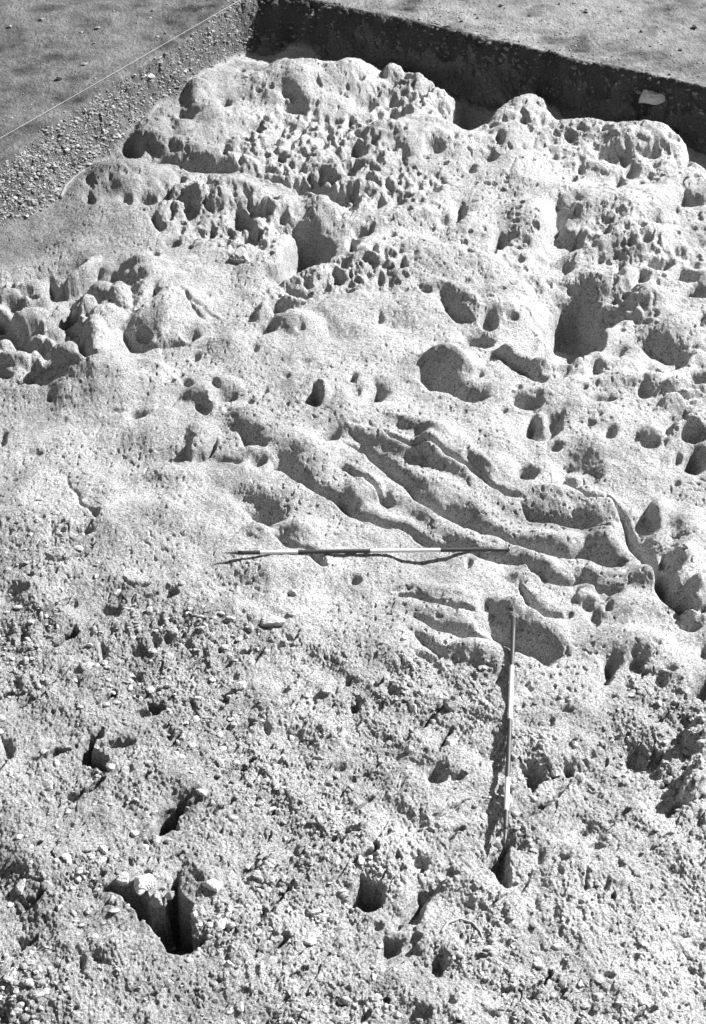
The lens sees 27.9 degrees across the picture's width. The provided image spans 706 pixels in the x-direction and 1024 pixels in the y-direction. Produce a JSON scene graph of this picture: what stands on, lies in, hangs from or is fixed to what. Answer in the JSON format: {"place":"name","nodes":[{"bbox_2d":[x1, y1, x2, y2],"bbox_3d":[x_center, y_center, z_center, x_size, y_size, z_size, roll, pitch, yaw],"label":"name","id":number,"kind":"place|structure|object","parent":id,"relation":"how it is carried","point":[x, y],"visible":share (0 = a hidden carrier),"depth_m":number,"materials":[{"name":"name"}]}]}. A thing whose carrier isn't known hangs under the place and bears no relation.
{"place":"outdoors","nodes":[
{"label":"outdoors","id":0,"kind":"place"},
{"bbox_2d":[0,0,264,225],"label":"gravel","id":1,"kind":"structure","parent":0,"point":[50,148],"depth_m":14.64,"materials":[{"name":"grey gravel"}]},
{"bbox_2d":[0,49,705,1023],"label":"bedrock","id":2,"kind":"structure","parent":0,"point":[432,315],"depth_m":10.04,"materials":[{"name":"stone"}]},
{"bbox_2d":[7,901,13,906],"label":"stone","id":3,"kind":"object","parent":2,"relation":"on","point":[10,903],"visible":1,"depth_m":7.79,"materials":[{"name":"white stone"}]},
{"bbox_2d":[15,879,25,894],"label":"stone","id":4,"kind":"object","parent":2,"relation":"on","point":[19,887],"visible":1,"depth_m":7.82,"materials":[{"name":"white stone"}]},
{"bbox_2d":[56,904,62,910],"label":"stone","id":5,"kind":"object","parent":2,"relation":"on","point":[58,907],"visible":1,"depth_m":7.71,"materials":[{"name":"white stone"}]},
{"bbox_2d":[59,169,83,198],"bbox_3d":[-2.829,-3.290,14.250,0.065,0.043,0.582,9,41,11],"label":"stick","id":6,"kind":"object","parent":2,"relation":"on","point":[66,185],"visible":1,"depth_m":14.20,"materials":[{"name":"grey wood"}]},
{"bbox_2d":[97,845,107,853],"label":"stone","id":7,"kind":"object","parent":2,"relation":"on","point":[103,849],"visible":1,"depth_m":7.99,"materials":[{"name":"white stone"}]},
{"bbox_2d":[106,763,114,769],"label":"stone","id":8,"kind":"object","parent":2,"relation":"on","point":[110,766],"visible":1,"depth_m":8.50,"materials":[{"name":"white stone"}]},
{"bbox_2d":[115,872,128,885],"bbox_3d":[-1.266,2.014,7.816,0.073,0.070,0.076,0,40,0],"label":"stone","id":9,"kind":"object","parent":2,"relation":"on","point":[122,878],"visible":1,"depth_m":7.79,"materials":[{"name":"white stone"}]},
{"bbox_2d":[134,873,156,895],"bbox_3d":[-1.156,2.033,7.805,0.113,0.097,0.139,31,49,32],"label":"stone","id":10,"kind":"object","parent":2,"relation":"on","point":[144,883],"visible":1,"depth_m":7.78,"materials":[{"name":"white stone"}]},
{"bbox_2d":[146,606,152,612],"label":"stone","id":11,"kind":"object","parent":2,"relation":"on","point":[148,609],"visible":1,"depth_m":9.55,"materials":[{"name":"white stone"}]},
{"bbox_2d":[148,892,162,907],"bbox_3d":[-1.081,2.120,7.785,0.086,0.086,0.082,0,40,0],"label":"stone","id":12,"kind":"object","parent":2,"relation":"on","point":[155,900],"visible":1,"depth_m":7.76,"materials":[{"name":"white stone"}]},
{"bbox_2d":[152,834,161,842],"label":"stone","id":13,"kind":"object","parent":2,"relation":"on","point":[156,838],"visible":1,"depth_m":8.08,"materials":[{"name":"white stone"}]},
{"bbox_2d":[164,838,172,844],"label":"stone","id":14,"kind":"object","parent":2,"relation":"on","point":[169,841],"visible":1,"depth_m":8.06,"materials":[{"name":"white stone"}]},
{"bbox_2d":[164,891,173,899],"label":"stone","id":15,"kind":"object","parent":2,"relation":"on","point":[169,895],"visible":1,"depth_m":7.81,"materials":[{"name":"white stone"}]},
{"bbox_2d":[190,910,197,917],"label":"stone","id":16,"kind":"object","parent":2,"relation":"on","point":[193,913],"visible":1,"depth_m":7.69,"materials":[{"name":"white stone"}]},
{"bbox_2d":[194,921,202,926],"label":"stone","id":17,"kind":"object","parent":2,"relation":"on","point":[199,924],"visible":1,"depth_m":7.67,"materials":[{"name":"white stone"}]},
{"bbox_2d":[202,878,222,891],"bbox_3d":[-0.770,2.049,7.853,0.109,0.061,0.089,17,43,19],"label":"stone","id":18,"kind":"object","parent":2,"relation":"on","point":[213,884],"visible":1,"depth_m":7.83,"materials":[{"name":"white stone"}]},
{"bbox_2d":[218,918,227,929],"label":"stone","id":19,"kind":"object","parent":2,"relation":"on","point":[223,921],"visible":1,"depth_m":7.66,"materials":[{"name":"white stone"}]},
{"bbox_2d":[224,960,234,967],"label":"stone","id":20,"kind":"object","parent":2,"relation":"on","point":[228,964],"visible":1,"depth_m":7.46,"materials":[{"name":"white stone"}]},
{"bbox_2d":[229,246,250,264],"bbox_3d":[-1.044,-2.365,13.216,0.229,0.132,0.304,0,40,0],"label":"stone","id":21,"kind":"object","parent":2,"relation":"on","point":[239,255],"visible":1,"depth_m":13.13,"materials":[{"name":"white stone"}]},
{"bbox_2d":[234,681,246,690],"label":"stone","id":22,"kind":"object","parent":2,"relation":"on","point":[239,685],"visible":1,"depth_m":9.04,"materials":[{"name":"white stone"}]},
{"bbox_2d":[252,870,260,878],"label":"stone","id":23,"kind":"object","parent":2,"relation":"on","point":[256,874],"visible":1,"depth_m":7.93,"materials":[{"name":"white stone"}]},
{"bbox_2d":[268,806,275,812],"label":"stone","id":24,"kind":"object","parent":2,"relation":"on","point":[270,809],"visible":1,"depth_m":8.31,"materials":[{"name":"white stone"}]},
{"bbox_2d":[260,615,285,626],"bbox_3d":[-0.530,0.725,9.454,0.173,0.060,0.090,0,40,0],"label":"stone","id":25,"kind":"object","parent":2,"relation":"on","point":[271,620],"visible":1,"depth_m":9.42,"materials":[{"name":"white stone"}]},
{"bbox_2d":[288,589,296,595],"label":"stone","id":26,"kind":"object","parent":2,"relation":"on","point":[291,592],"visible":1,"depth_m":9.66,"materials":[{"name":"white stone"}]},
{"bbox_2d":[303,692,309,697],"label":"stone","id":27,"kind":"object","parent":2,"relation":"on","point":[306,695],"visible":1,"depth_m":8.99,"materials":[{"name":"white stone"}]},
{"bbox_2d":[305,788,312,796],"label":"stone","id":28,"kind":"object","parent":2,"relation":"on","point":[308,792],"visible":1,"depth_m":8.39,"materials":[{"name":"white stone"}]},
{"bbox_2d":[302,932,316,944],"bbox_3d":[-0.232,2.298,7.647,0.084,0.038,0.079,9,41,10],"label":"stone","id":29,"kind":"object","parent":2,"relation":"on","point":[310,938],"visible":1,"depth_m":7.63,"materials":[{"name":"white stone"}]},
{"bbox_2d":[321,685,331,693],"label":"stone","id":30,"kind":"object","parent":2,"relation":"on","point":[326,689],"visible":1,"depth_m":8.99,"materials":[{"name":"white stone"}]},
{"bbox_2d":[0,498,705,1023],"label":"gravel","id":31,"kind":"structure","parent":2,"relation":"on","point":[24,966],"depth_m":8.21,"materials":[{"name":"white gravel"}]},
{"bbox_2d":[358,855,364,865],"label":"stone","id":32,"kind":"object","parent":2,"relation":"on","point":[361,859],"visible":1,"depth_m":7.98,"materials":[{"name":"white stone"}]},
{"bbox_2d":[224,547,509,554],"bbox_3d":[0.101,0.276,9.961,2.025,0.142,0.032,-3,40,-4],"label":"ranging rod","id":33,"kind":"object","parent":2,"relation":"on","point":[341,551],"visible":1,"depth_m":9.95,"materials":[{"name":"metal"}]},
{"bbox_2d":[394,1011,400,1017],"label":"stone","id":34,"kind":"object","parent":2,"relation":"on","point":[397,1014],"visible":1,"depth_m":7.25,"materials":[{"name":"white stone"}]},
{"bbox_2d":[446,739,453,745],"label":"stone","id":35,"kind":"object","parent":2,"relation":"on","point":[449,742],"visible":1,"depth_m":8.67,"materials":[{"name":"white stone"}]},
{"bbox_2d":[444,700,457,711],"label":"stone","id":36,"kind":"object","parent":2,"relation":"on","point":[449,705],"visible":1,"depth_m":8.89,"materials":[{"name":"grey stone"}]},
{"bbox_2d":[455,1007,463,1019],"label":"stone","id":37,"kind":"object","parent":2,"relation":"on","point":[459,1014],"visible":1,"depth_m":7.20,"materials":[{"name":"white stone"}]},
{"bbox_2d":[440,918,483,939],"bbox_3d":[0.598,2.247,7.698,0.238,0.041,0.129,9,41,10],"label":"root","id":38,"kind":"object","parent":2,"relation":"on","point":[451,921],"visible":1,"depth_m":7.72,"materials":[{"name":"white plant"}]},
{"bbox_2d":[501,669,507,677],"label":"stone","id":39,"kind":"object","parent":2,"relation":"on","point":[504,673],"visible":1,"depth_m":9.08,"materials":[{"name":"grey stone"}]},
{"bbox_2d":[503,615,515,843],"bbox_3d":[0.963,1.288,8.733,0.032,0.046,1.837,4,40,5],"label":"ranging rod","id":40,"kind":"object","parent":2,"relation":"on","point":[509,736],"visible":1,"depth_m":8.67,"materials":[{"name":"metal"}]},
{"bbox_2d":[551,770,558,776],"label":"stone","id":41,"kind":"object","parent":2,"relation":"on","point":[554,773],"visible":1,"depth_m":8.51,"materials":[{"name":"grey stone"}]},
{"bbox_2d":[558,692,563,698],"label":"stone","id":42,"kind":"object","parent":2,"relation":"on","point":[560,695],"visible":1,"depth_m":8.89,"materials":[{"name":"white stone"}]},
{"bbox_2d":[571,741,577,747],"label":"stone","id":43,"kind":"object","parent":2,"relation":"on","point":[574,744],"visible":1,"depth_m":8.61,"materials":[{"name":"white stone"}]},
{"bbox_2d":[638,938,644,945],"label":"stone","id":44,"kind":"object","parent":2,"relation":"on","point":[641,941],"visible":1,"depth_m":7.57,"materials":[{"name":"white stone"}]},
{"bbox_2d":[680,922,686,928],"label":"stone","id":45,"kind":"object","parent":2,"relation":"on","point":[683,925],"visible":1,"depth_m":7.72,"materials":[{"name":"white stone"}]},
{"bbox_2d":[0,0,705,163],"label":"ground","id":46,"kind":"structure","parent":0,"point":[27,67],"depth_m":16.12,"materials":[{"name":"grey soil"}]},
{"bbox_2d":[1,1,237,137],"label":"string line","id":47,"kind":"object","parent":46,"relation":"on","point":[116,71],"visible":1,"depth_m":15.18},
{"bbox_2d":[0,0,705,228],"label":"trench side","id":48,"kind":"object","parent":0,"point":[267,21],"visible":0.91,"depth_m":15.82,"materials":[{"name":"grey soil"}]},
{"bbox_2d":[223,0,705,117],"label":"gravel","id":49,"kind":"structure","parent":0,"point":[513,74],"depth_m":16.22,"materials":[{"name":"grey gravel"}]},
{"bbox_2d":[258,3,705,155],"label":"trench side","id":50,"kind":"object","parent":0,"point":[499,88],"visible":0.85,"depth_m":16.14,"materials":[{"name":"black soil"}]},
{"bbox_2d":[639,89,665,104],"bbox_3d":[3.257,-4.458,15.344,0.371,0.241,0.375,0,40,0],"label":"stone","id":51,"kind":"object","parent":50,"relation":"in","point":[651,97],"visible":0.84,"depth_m":15.20,"materials":[{"name":"grey stone"}]}
]}

